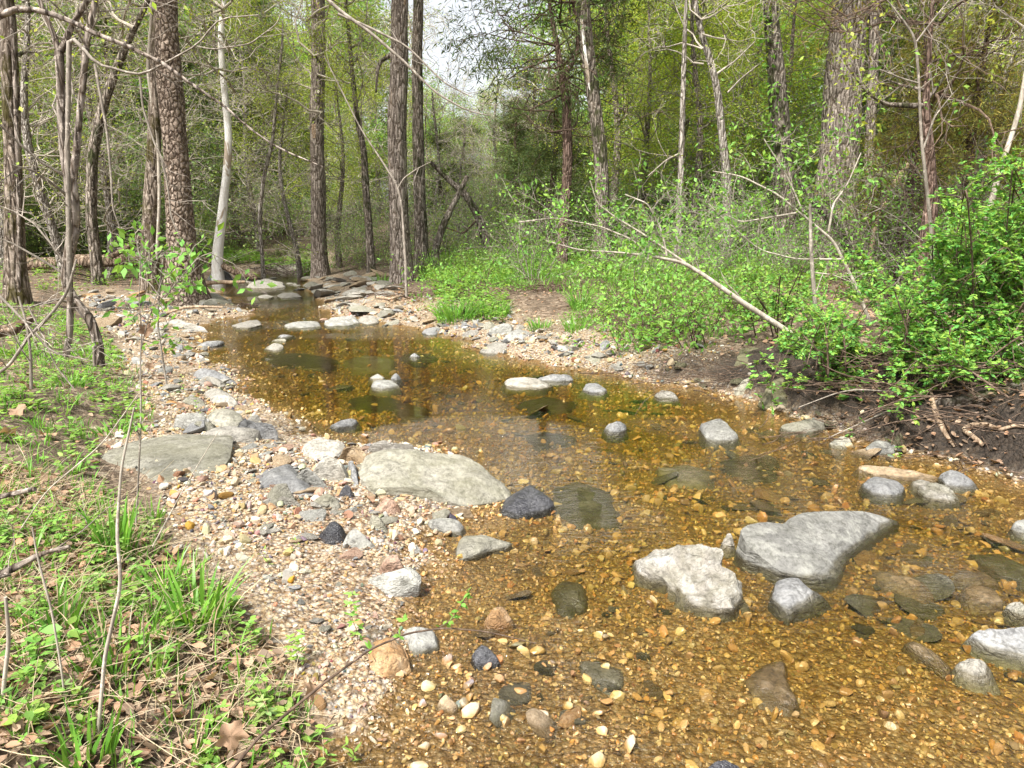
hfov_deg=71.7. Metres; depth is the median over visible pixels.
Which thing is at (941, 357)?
rose bush
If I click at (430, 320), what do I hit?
cobble
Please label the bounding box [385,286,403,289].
flat stone
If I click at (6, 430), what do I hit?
dead leaf
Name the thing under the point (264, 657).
twigs and straw
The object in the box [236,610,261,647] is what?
seedling
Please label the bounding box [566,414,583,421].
drowned flat rock
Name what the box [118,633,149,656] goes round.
seedling
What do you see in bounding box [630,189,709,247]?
shrub
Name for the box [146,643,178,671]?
seedling
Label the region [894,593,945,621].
drowned stone
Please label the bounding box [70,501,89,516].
seedling
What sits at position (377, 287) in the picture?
flat stone
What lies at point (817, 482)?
drowned stone
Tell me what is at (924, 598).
flat rock
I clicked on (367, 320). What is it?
rock
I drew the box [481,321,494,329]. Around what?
cobble
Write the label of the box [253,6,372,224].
leafy tree
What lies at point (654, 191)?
shrub
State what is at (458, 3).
sky
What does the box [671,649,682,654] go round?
drowned stone
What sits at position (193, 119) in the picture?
bare tree
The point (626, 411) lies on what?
drowned flat rock
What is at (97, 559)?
seedling
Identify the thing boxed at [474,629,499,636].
drowned stone
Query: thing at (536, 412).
drowned flat rock
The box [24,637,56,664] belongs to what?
seedling
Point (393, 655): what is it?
boulder
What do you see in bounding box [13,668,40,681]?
seedling
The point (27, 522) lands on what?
seedling
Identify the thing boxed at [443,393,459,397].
drowned stone
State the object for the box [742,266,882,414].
rose bush
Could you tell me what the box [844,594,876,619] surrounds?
drowned stone
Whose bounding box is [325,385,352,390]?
drowned flat rock
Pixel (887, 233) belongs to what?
shrub
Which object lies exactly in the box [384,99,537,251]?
shrub
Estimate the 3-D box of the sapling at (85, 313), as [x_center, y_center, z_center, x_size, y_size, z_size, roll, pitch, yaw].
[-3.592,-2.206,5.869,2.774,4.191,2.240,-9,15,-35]
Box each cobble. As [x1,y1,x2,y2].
[81,293,99,297]
[88,289,99,292]
[89,303,98,306]
[95,315,122,327]
[97,300,116,308]
[105,289,114,293]
[115,300,128,306]
[126,290,145,298]
[131,301,151,305]
[136,297,156,303]
[150,382,162,386]
[155,367,172,373]
[159,324,172,329]
[159,384,180,390]
[172,352,182,357]
[175,345,184,351]
[176,355,185,359]
[182,396,205,407]
[183,352,195,356]
[183,420,204,433]
[194,421,215,430]
[197,379,205,385]
[199,352,208,356]
[200,346,207,350]
[206,376,226,386]
[215,402,227,406]
[235,405,249,409]
[241,443,256,449]
[248,414,260,422]
[259,451,273,456]
[259,523,274,529]
[260,529,270,535]
[270,527,280,532]
[272,454,291,465]
[273,444,293,451]
[289,539,301,542]
[294,487,318,493]
[294,509,325,521]
[297,599,304,604]
[301,532,318,540]
[309,618,323,623]
[310,502,322,508]
[318,625,330,632]
[327,671,339,677]
[339,547,362,559]
[344,507,357,511]
[360,446,369,450]
[364,493,375,497]
[369,510,380,514]
[381,516,397,524]
[421,317,436,322]
[425,324,435,327]
[432,508,450,518]
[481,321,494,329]
[488,337,498,341]
[515,325,524,329]
[549,339,556,344]
[558,340,567,343]
[567,346,579,350]
[591,352,606,357]
[600,340,609,350]
[644,364,653,368]
[674,362,686,368]
[730,378,742,384]
[824,421,835,426]
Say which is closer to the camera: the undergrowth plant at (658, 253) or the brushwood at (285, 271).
the undergrowth plant at (658, 253)
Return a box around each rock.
[101,434,232,481]
[155,319,207,332]
[173,413,207,428]
[197,341,224,347]
[203,426,261,442]
[231,320,263,331]
[238,420,278,439]
[257,295,273,300]
[257,353,341,373]
[262,496,300,506]
[263,343,285,354]
[265,358,275,361]
[267,483,295,505]
[268,263,308,269]
[269,339,285,344]
[276,334,295,341]
[277,292,301,299]
[284,321,322,331]
[296,468,327,487]
[307,373,314,377]
[313,456,347,480]
[314,493,340,509]
[318,521,345,544]
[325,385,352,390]
[329,419,361,432]
[338,485,353,497]
[339,446,365,462]
[342,355,398,377]
[343,529,375,548]
[347,394,403,413]
[348,461,358,485]
[358,315,378,326]
[367,374,385,386]
[367,440,413,452]
[368,567,420,596]
[369,380,402,397]
[369,515,387,532]
[375,497,400,514]
[382,355,398,359]
[391,373,404,388]
[394,403,430,422]
[396,353,438,367]
[403,627,439,657]
[408,353,420,360]
[412,363,427,367]
[421,327,439,336]
[428,518,465,536]
[436,694,458,714]
[439,508,474,518]
[455,535,511,560]
[462,329,478,336]
[471,645,500,670]
[482,607,515,632]
[499,485,554,519]
[500,377,553,396]
[516,397,577,414]
[522,432,576,451]
[524,405,547,417]
[538,374,573,386]
[550,581,588,618]
[552,482,621,529]
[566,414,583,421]
[571,383,584,388]
[577,660,623,694]
[578,383,608,400]
[597,448,613,453]
[601,421,627,442]
[618,409,637,413]
[629,399,648,402]
[632,404,646,411]
[651,472,678,484]
[652,390,679,406]
[654,465,716,490]
[708,760,738,767]
[719,455,779,484]
[720,533,735,558]
[744,427,757,432]
[744,661,799,716]
[763,435,784,441]
[767,578,831,625]
[828,436,854,449]
[851,465,937,484]
[858,477,905,506]
[865,440,895,455]
[871,569,935,603]
[892,434,903,446]
[901,641,951,679]
[907,480,961,510]
[909,618,924,636]
[938,470,978,493]
[950,569,1000,590]
[951,659,1000,695]
[954,585,1003,615]
[967,554,1023,591]
[1001,602,1023,627]
[1006,520,1023,544]
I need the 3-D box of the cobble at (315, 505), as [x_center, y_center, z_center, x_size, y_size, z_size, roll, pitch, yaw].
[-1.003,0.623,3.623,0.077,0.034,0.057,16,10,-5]
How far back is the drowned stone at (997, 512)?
3.88 m
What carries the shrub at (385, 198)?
on the ground at (1010, 446)
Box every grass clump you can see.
[0,341,46,359]
[0,556,105,642]
[29,687,130,767]
[42,367,98,387]
[51,597,168,681]
[70,344,114,357]
[72,487,152,557]
[87,418,138,436]
[121,547,273,634]
[124,543,196,599]
[127,494,167,524]
[169,705,219,764]
[367,272,388,281]
[415,297,486,324]
[465,296,515,318]
[525,316,552,331]
[556,311,605,333]
[558,285,599,310]
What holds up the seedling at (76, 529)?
on the ground at (1010, 446)
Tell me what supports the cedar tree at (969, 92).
on the ground at (1010, 446)
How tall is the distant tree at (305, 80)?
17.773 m
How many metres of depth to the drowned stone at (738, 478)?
4.42 m
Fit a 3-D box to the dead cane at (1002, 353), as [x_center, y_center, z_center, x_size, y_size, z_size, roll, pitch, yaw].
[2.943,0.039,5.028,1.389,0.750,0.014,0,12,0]
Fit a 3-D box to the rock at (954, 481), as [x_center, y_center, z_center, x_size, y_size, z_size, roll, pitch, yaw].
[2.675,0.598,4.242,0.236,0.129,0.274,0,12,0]
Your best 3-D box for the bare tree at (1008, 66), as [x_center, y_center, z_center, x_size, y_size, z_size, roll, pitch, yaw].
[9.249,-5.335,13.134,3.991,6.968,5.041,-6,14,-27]
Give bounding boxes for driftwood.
[0,315,35,336]
[139,374,182,376]
[166,305,223,313]
[206,280,245,284]
[376,293,404,299]
[823,269,844,279]
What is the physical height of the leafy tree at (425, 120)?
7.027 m
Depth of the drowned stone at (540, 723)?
2.17 m
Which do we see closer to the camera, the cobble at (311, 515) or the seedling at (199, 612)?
the seedling at (199, 612)
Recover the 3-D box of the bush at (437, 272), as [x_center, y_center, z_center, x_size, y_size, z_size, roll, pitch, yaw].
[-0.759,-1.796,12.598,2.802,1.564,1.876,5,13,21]
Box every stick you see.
[0,470,148,578]
[0,487,36,498]
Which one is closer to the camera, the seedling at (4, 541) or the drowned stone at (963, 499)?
the seedling at (4, 541)
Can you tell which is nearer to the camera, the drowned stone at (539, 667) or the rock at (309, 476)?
the drowned stone at (539, 667)
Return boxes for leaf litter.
[0,256,1023,767]
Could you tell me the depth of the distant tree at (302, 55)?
48.69 m
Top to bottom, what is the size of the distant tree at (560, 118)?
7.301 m
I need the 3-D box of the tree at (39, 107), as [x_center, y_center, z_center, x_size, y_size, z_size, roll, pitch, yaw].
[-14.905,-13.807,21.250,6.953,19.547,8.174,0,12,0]
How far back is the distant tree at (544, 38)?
32.66 m
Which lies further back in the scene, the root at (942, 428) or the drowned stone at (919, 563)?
the root at (942, 428)
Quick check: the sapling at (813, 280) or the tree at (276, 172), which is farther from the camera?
the tree at (276, 172)
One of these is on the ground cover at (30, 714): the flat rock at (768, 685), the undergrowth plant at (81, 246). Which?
the undergrowth plant at (81, 246)
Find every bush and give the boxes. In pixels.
[292,251,346,273]
[377,238,532,303]
[386,247,459,277]
[416,279,500,323]
[551,220,757,351]
[556,269,714,357]
[557,231,722,317]
[558,285,617,325]
[579,251,780,354]
[618,227,769,311]
[678,238,837,319]
[702,235,801,284]
[710,266,831,318]
[718,265,828,341]
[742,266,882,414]
[774,327,1009,456]
[801,234,909,298]
[801,262,1017,388]
[823,223,925,325]
[886,298,1023,391]
[893,159,1023,365]
[896,188,1023,317]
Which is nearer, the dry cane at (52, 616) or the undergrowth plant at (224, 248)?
the dry cane at (52, 616)
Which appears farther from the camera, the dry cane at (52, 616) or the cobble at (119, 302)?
the cobble at (119, 302)
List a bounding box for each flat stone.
[303,281,317,287]
[309,284,322,289]
[314,289,335,297]
[323,297,337,301]
[328,286,344,291]
[331,277,345,281]
[333,296,346,300]
[336,301,350,306]
[341,288,365,295]
[343,270,356,275]
[343,295,363,299]
[345,292,367,295]
[346,303,359,305]
[348,305,374,311]
[349,280,371,287]
[351,277,366,281]
[361,272,376,276]
[371,269,384,276]
[373,302,384,306]
[374,284,384,289]
[374,290,396,296]
[375,280,391,285]
[377,309,394,317]
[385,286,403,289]
[385,319,399,325]
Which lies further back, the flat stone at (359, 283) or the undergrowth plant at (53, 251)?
the undergrowth plant at (53, 251)
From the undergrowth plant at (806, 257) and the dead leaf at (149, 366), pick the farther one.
the undergrowth plant at (806, 257)
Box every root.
[929,386,954,446]
[962,422,1023,446]
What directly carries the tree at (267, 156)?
on the ground at (1010, 446)
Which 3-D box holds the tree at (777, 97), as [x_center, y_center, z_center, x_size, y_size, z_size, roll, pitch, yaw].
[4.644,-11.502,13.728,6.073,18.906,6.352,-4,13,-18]
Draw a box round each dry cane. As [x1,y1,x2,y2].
[1,596,10,699]
[32,528,65,699]
[96,407,134,738]
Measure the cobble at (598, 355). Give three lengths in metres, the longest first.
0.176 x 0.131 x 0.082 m
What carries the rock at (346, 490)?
on the ground at (1010, 446)
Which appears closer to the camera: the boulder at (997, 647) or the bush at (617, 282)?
the boulder at (997, 647)
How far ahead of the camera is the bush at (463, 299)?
10.80 m
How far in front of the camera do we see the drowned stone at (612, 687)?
2.37 m
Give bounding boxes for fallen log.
[26,252,165,269]
[202,257,257,280]
[907,380,1023,406]
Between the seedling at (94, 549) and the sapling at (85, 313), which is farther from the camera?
the sapling at (85, 313)
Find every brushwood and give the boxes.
[228,260,332,275]
[228,297,268,306]
[358,283,440,300]
[580,349,832,414]
[751,406,942,459]
[755,342,1023,446]
[756,359,956,410]
[778,316,1023,401]
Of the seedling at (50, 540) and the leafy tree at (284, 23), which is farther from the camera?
the leafy tree at (284, 23)
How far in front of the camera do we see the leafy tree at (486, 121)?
34.22 m
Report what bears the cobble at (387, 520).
on the ground at (1010, 446)
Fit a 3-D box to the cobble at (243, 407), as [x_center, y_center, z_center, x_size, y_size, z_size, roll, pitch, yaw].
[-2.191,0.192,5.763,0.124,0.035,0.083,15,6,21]
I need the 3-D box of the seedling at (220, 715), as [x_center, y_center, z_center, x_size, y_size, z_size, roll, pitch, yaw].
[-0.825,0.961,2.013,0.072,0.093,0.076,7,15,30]
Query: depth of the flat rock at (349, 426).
5.43 m
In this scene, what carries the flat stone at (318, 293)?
on the ground at (1010, 446)
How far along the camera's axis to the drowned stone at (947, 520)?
3.78 m
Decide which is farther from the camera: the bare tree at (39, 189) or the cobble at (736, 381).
the bare tree at (39, 189)
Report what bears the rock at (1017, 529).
on the ground at (1010, 446)
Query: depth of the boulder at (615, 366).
7.49 m
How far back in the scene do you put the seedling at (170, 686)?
2.03 m
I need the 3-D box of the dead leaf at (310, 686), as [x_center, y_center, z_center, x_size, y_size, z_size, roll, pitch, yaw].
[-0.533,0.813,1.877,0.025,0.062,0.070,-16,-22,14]
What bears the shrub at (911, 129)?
on the ground at (1010, 446)
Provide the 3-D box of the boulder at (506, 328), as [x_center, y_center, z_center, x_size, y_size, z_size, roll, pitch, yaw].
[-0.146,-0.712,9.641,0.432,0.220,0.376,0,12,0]
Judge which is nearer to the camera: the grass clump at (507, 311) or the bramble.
the bramble
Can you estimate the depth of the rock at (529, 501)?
3.83 m
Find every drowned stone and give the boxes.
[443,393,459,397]
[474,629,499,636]
[489,698,515,728]
[494,629,508,637]
[498,682,530,705]
[504,590,531,599]
[510,568,521,573]
[526,708,557,743]
[531,568,542,575]
[533,660,557,675]
[535,692,542,700]
[546,629,557,634]
[557,423,574,426]
[558,706,580,728]
[559,710,587,724]
[562,570,580,575]
[573,620,581,624]
[580,695,591,703]
[597,684,620,691]
[601,612,612,617]
[608,606,619,612]
[635,627,646,634]
[636,652,650,659]
[643,680,662,698]
[650,424,660,429]
[656,608,671,614]
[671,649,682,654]
[691,497,707,504]
[705,496,713,500]
[725,450,739,457]
[726,502,759,510]
[732,476,743,482]
[749,499,780,512]
[754,487,781,504]
[758,430,776,436]
[762,455,775,461]
[767,517,783,521]
[801,451,817,458]
[805,477,829,486]
[819,449,831,453]
[831,449,844,459]
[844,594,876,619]
[848,448,881,460]
[851,623,874,634]
[853,550,877,565]
[855,631,869,639]
[870,510,884,516]
[870,595,889,604]
[871,605,880,614]
[872,584,880,590]
[882,564,890,569]
[885,618,942,641]
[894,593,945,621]
[900,541,920,554]
[900,558,931,566]
[903,497,927,503]
[913,573,954,600]
[922,556,937,562]
[940,515,958,527]
[955,494,966,503]
[971,619,1010,626]
[972,509,989,516]
[979,545,1000,553]
[980,535,998,547]
[982,533,1023,552]
[988,508,1004,516]
[1003,590,1018,595]
[1003,672,1023,682]
[1011,498,1023,506]
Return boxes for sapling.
[0,0,230,366]
[2,0,321,296]
[62,277,73,356]
[102,220,182,532]
[102,221,276,383]
[289,1,443,295]
[475,150,793,338]
[684,102,885,323]
[796,204,895,328]
[811,0,1022,320]
[917,132,1023,332]
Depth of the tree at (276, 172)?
31.80 m
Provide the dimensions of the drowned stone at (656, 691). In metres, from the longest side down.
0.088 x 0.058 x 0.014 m
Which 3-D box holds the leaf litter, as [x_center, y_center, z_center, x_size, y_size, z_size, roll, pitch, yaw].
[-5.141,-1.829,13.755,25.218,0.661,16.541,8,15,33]
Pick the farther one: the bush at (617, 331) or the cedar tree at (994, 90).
the cedar tree at (994, 90)
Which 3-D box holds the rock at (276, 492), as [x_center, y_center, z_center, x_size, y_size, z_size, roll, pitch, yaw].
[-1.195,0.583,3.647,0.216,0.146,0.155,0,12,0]
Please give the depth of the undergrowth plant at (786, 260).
14.08 m
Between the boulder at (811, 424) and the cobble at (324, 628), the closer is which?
the cobble at (324, 628)
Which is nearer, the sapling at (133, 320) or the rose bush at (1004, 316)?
the sapling at (133, 320)
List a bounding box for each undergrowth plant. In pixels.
[25,227,53,257]
[26,229,105,256]
[26,237,54,256]
[53,238,102,252]
[197,241,240,254]
[198,228,230,255]
[201,229,253,255]
[209,234,255,253]
[263,235,308,260]
[269,240,292,254]
[411,233,485,275]
[422,240,511,275]
[442,237,528,264]
[444,236,514,273]
[445,241,509,271]
[446,243,515,271]
[485,238,558,274]
[497,225,555,273]
[497,258,535,274]
[511,240,567,269]
[514,238,580,273]
[530,234,588,261]
[554,227,628,260]
[575,230,656,273]
[615,233,703,268]
[640,232,712,268]
[698,234,762,274]
[752,231,819,277]
[765,231,844,275]
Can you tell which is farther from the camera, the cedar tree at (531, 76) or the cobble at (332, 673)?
the cedar tree at (531, 76)
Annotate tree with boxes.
[0,0,51,304]
[0,0,137,268]
[0,0,139,159]
[0,0,204,276]
[0,0,219,278]
[0,50,105,202]
[0,69,77,192]
[16,0,141,241]
[16,6,146,138]
[17,0,115,242]
[18,0,139,192]
[18,23,118,182]
[24,0,189,284]
[24,0,310,280]
[34,0,219,236]
[38,0,309,224]
[51,0,265,227]
[100,27,201,152]
[107,4,237,199]
[140,0,215,293]
[140,21,270,238]
[141,24,218,147]
[142,9,309,255]
[153,0,211,305]
[178,0,291,232]
[179,5,268,198]
[179,8,267,212]
[189,3,305,202]
[189,8,332,203]
[191,0,331,278]
[195,0,327,211]
[195,7,374,277]
[200,0,330,233]
[202,0,438,278]
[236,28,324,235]
[237,1,342,191]
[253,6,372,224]
[259,0,389,228]
[260,40,388,267]
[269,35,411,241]
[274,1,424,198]
[274,56,331,212]
[275,0,408,203]
[279,0,437,272]
[294,0,449,198]
[296,0,442,216]
[305,74,389,251]
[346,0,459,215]
[348,0,415,283]
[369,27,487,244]
[384,81,460,224]
[384,118,444,204]
[407,78,469,214]
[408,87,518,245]
[409,88,493,220]
[410,122,478,250]
[412,0,429,272]
[424,0,728,270]
[429,63,546,242]
[430,161,492,257]
[431,175,468,268]
[439,43,553,239]
[443,114,496,236]
[455,77,515,214]
[462,115,500,194]
[471,94,556,247]
[472,92,534,215]
[472,110,502,192]
[479,39,588,214]
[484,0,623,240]
[491,67,594,249]
[492,0,689,219]
[496,0,749,248]
[509,0,609,270]
[518,80,589,217]
[524,3,667,205]
[528,0,761,221]
[533,0,762,242]
[544,0,787,237]
[574,10,640,197]
[599,0,803,267]
[601,0,671,203]
[601,0,820,260]
[603,0,687,271]
[610,9,713,168]
[611,0,715,194]
[623,2,763,215]
[626,0,827,217]
[655,0,768,208]
[660,0,938,228]
[663,1,794,150]
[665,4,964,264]
[668,0,900,194]
[669,0,867,249]
[674,0,827,165]
[688,0,921,197]
[694,3,997,271]
[731,0,915,166]
[742,0,1023,306]
[744,4,825,129]
[751,0,799,267]
[785,0,889,107]
[790,62,813,121]
[791,0,970,147]
[791,14,1017,281]
[794,0,1023,260]
[795,178,858,280]
[801,0,1023,265]
[802,0,908,269]
[806,0,970,258]
[855,0,1023,228]
[860,0,1023,245]
[861,0,977,215]
[861,0,1023,281]
[870,17,1023,241]
[877,0,1023,136]
[914,1,1023,247]
[941,0,1023,276]
[949,4,1023,166]
[954,50,1023,216]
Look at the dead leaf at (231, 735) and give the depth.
1.87 m
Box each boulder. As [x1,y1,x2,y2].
[193,368,236,383]
[199,293,233,305]
[204,388,237,406]
[207,271,233,280]
[207,408,243,426]
[245,279,284,290]
[259,464,313,496]
[301,437,344,458]
[323,316,359,329]
[358,449,510,505]
[368,637,411,678]
[379,555,404,572]
[478,342,507,355]
[487,323,513,336]
[502,329,529,341]
[586,354,600,364]
[610,362,621,371]
[630,544,752,621]
[696,419,740,450]
[733,511,899,592]
[734,347,757,367]
[734,378,748,395]
[757,377,787,410]
[778,419,827,437]
[960,627,1023,672]
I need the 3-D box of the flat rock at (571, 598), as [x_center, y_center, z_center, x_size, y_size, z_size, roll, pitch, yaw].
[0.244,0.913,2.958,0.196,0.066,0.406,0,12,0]
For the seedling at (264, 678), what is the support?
on the ground at (1010, 446)
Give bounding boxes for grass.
[0,248,808,767]
[0,427,355,767]
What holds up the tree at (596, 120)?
on the ground at (1010, 446)
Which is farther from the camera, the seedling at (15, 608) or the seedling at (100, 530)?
the seedling at (100, 530)
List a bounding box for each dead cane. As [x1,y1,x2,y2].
[798,389,918,407]
[824,343,1023,439]
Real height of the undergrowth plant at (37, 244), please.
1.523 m
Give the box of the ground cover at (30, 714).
[0,242,829,767]
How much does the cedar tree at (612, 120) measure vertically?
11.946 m
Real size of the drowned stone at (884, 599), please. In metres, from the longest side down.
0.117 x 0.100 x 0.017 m
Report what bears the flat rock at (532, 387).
on the ground at (1010, 446)
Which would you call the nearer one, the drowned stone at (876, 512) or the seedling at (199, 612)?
the seedling at (199, 612)
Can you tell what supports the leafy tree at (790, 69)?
on the ground at (1010, 446)
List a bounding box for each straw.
[0,265,1023,767]
[13,393,138,540]
[152,433,217,546]
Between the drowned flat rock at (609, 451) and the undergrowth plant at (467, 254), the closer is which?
the drowned flat rock at (609, 451)
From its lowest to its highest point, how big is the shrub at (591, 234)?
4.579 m
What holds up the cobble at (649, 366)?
on the ground at (1010, 446)
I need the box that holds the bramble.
[231,587,536,767]
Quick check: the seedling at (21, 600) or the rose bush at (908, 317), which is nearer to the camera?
the seedling at (21, 600)
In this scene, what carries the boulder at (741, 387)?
on the ground at (1010, 446)
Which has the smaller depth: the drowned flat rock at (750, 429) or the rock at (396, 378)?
the drowned flat rock at (750, 429)
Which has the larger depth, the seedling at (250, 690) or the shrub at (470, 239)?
the shrub at (470, 239)
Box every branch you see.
[0,6,322,166]
[0,205,136,388]
[326,0,490,131]
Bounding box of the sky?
[21,0,823,201]
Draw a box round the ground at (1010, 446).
[0,200,1023,767]
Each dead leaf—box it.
[0,427,16,434]
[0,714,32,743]
[7,404,25,415]
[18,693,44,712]
[20,381,31,389]
[39,430,59,435]
[46,571,66,577]
[47,577,61,587]
[137,323,153,336]
[145,362,153,369]
[176,402,188,409]
[212,720,248,750]
[304,679,321,701]
[364,495,374,501]
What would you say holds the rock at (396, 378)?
on the ground at (1010, 446)
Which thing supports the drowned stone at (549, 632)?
on the ground at (1010, 446)
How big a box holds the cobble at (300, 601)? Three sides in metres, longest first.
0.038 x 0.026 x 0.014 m
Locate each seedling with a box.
[0,514,9,542]
[0,536,8,554]
[0,547,16,565]
[4,533,27,571]
[8,587,35,606]
[9,607,23,627]
[11,518,34,535]
[12,640,28,674]
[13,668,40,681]
[17,732,48,767]
[21,504,42,528]
[24,576,45,605]
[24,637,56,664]
[26,586,48,616]
[28,588,45,614]
[28,607,46,643]
[30,679,64,694]
[40,532,56,560]
[41,512,62,533]
[45,511,71,542]
[48,554,67,576]
[49,678,82,699]
[53,575,73,592]
[58,529,68,553]
[63,521,86,547]
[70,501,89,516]
[75,488,93,515]
[79,547,105,571]
[80,571,101,584]
[81,541,99,569]
[85,594,106,612]
[88,518,112,552]
[92,573,111,590]
[108,537,135,562]
[112,509,130,521]
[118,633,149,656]
[119,749,142,767]
[129,560,157,582]
[139,518,157,539]
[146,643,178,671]
[151,735,169,751]
[162,674,175,705]
[173,568,191,594]
[190,630,202,649]
[193,607,207,620]
[202,586,217,607]
[202,699,230,731]
[204,576,222,594]
[219,614,238,643]
[223,685,240,701]
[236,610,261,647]
[237,634,256,655]
[243,673,270,706]
[243,682,263,708]
[246,694,277,729]
[258,650,277,679]
[277,701,297,728]
[283,628,306,664]
[312,724,335,757]
[342,736,361,761]
[343,591,364,643]
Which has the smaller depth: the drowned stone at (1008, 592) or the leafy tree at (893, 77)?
the drowned stone at (1008, 592)
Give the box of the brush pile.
[495,274,588,292]
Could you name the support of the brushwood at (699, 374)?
on the ground at (1010, 446)
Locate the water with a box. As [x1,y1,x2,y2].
[200,269,1023,767]
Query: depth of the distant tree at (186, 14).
33.84 m
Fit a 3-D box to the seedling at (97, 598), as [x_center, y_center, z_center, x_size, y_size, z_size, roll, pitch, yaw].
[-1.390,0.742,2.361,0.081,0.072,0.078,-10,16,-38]
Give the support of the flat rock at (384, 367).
on the ground at (1010, 446)
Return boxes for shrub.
[0,38,85,187]
[0,54,162,240]
[0,83,202,267]
[0,110,275,263]
[0,119,165,255]
[0,134,140,253]
[1,76,85,236]
[2,46,144,226]
[2,74,247,246]
[22,69,164,252]
[22,83,196,237]
[23,108,245,258]
[23,179,127,254]
[77,89,250,254]
[101,135,255,250]
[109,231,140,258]
[194,161,304,246]
[208,156,309,245]
[227,160,335,244]
[229,147,387,237]
[298,187,388,259]
[301,129,447,258]
[303,150,513,257]
[308,188,428,268]
[353,142,515,269]
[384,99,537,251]
[386,105,544,242]
[409,108,625,251]
[411,154,558,256]
[448,182,594,261]
[457,171,616,283]
[491,135,664,246]
[515,155,594,242]
[538,150,714,249]
[541,154,774,278]
[542,162,648,248]
[548,140,676,255]
[561,90,759,251]
[573,180,626,242]
[583,118,807,228]
[584,172,674,237]
[617,138,706,238]
[623,161,733,228]
[626,87,905,244]
[626,131,748,254]
[627,109,815,243]
[630,142,772,284]
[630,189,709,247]
[639,94,884,254]
[647,111,863,251]
[652,137,773,261]
[655,117,837,274]
[656,148,794,255]
[656,149,825,281]
[664,42,881,235]
[735,118,940,266]
[742,104,917,251]
[751,184,883,280]
[758,123,1016,297]
[810,37,1009,202]
[818,120,1023,294]
[832,75,1023,304]
[874,194,921,262]
[878,167,954,263]
[912,194,1016,281]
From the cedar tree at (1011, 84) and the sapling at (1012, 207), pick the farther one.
the cedar tree at (1011, 84)
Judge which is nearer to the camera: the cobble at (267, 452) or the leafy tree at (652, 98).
the cobble at (267, 452)
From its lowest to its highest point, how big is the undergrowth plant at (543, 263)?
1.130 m
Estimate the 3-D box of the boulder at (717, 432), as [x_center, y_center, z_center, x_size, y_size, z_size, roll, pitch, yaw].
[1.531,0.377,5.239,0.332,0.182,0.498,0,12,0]
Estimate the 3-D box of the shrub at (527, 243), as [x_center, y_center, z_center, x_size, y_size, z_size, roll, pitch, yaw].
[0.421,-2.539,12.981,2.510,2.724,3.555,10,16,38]
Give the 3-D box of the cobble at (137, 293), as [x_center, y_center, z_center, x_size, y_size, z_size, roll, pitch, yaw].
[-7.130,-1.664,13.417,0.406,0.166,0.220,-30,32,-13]
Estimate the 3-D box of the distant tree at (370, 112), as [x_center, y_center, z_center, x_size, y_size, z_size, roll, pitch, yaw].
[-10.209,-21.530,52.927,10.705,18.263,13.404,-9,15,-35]
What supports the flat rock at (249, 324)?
on the ground at (1010, 446)
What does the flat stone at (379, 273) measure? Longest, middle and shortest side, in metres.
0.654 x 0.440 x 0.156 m
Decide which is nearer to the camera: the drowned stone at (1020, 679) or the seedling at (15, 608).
the seedling at (15, 608)
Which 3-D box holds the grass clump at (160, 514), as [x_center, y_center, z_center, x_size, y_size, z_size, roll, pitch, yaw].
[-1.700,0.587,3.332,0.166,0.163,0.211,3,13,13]
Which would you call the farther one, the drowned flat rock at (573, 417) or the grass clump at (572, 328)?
the grass clump at (572, 328)
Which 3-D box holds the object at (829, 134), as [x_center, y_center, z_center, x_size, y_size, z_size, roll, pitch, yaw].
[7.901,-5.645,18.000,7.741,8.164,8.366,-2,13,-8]
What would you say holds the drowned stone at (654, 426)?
on the ground at (1010, 446)
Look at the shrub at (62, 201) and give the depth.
20.97 m
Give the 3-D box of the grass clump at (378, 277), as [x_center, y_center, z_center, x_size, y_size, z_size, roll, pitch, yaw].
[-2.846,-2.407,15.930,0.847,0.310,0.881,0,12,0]
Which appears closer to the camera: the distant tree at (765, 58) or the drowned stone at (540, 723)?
the drowned stone at (540, 723)
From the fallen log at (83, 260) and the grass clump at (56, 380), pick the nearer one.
the grass clump at (56, 380)
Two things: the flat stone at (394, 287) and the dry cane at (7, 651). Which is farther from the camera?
the flat stone at (394, 287)
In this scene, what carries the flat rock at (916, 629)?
on the ground at (1010, 446)
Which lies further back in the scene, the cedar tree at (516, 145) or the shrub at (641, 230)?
the cedar tree at (516, 145)
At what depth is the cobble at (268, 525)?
3.34 m
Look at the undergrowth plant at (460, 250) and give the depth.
16.18 m
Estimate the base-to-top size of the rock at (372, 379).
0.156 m
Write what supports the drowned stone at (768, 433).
on the ground at (1010, 446)
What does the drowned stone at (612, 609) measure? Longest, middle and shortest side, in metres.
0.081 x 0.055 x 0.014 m
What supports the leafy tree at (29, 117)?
on the ground at (1010, 446)
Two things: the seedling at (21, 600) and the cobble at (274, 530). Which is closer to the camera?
the seedling at (21, 600)
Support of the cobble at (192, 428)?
on the ground at (1010, 446)
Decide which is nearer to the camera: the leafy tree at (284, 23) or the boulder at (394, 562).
the boulder at (394, 562)
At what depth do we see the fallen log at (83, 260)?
18.13 m
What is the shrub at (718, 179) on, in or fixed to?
on the ground at (1010, 446)
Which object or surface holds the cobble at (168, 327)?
on the ground at (1010, 446)
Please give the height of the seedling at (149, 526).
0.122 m
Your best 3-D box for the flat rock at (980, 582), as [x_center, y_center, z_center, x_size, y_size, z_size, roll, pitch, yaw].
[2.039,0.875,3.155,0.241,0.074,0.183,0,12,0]
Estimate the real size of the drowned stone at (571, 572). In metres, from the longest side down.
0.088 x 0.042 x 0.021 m

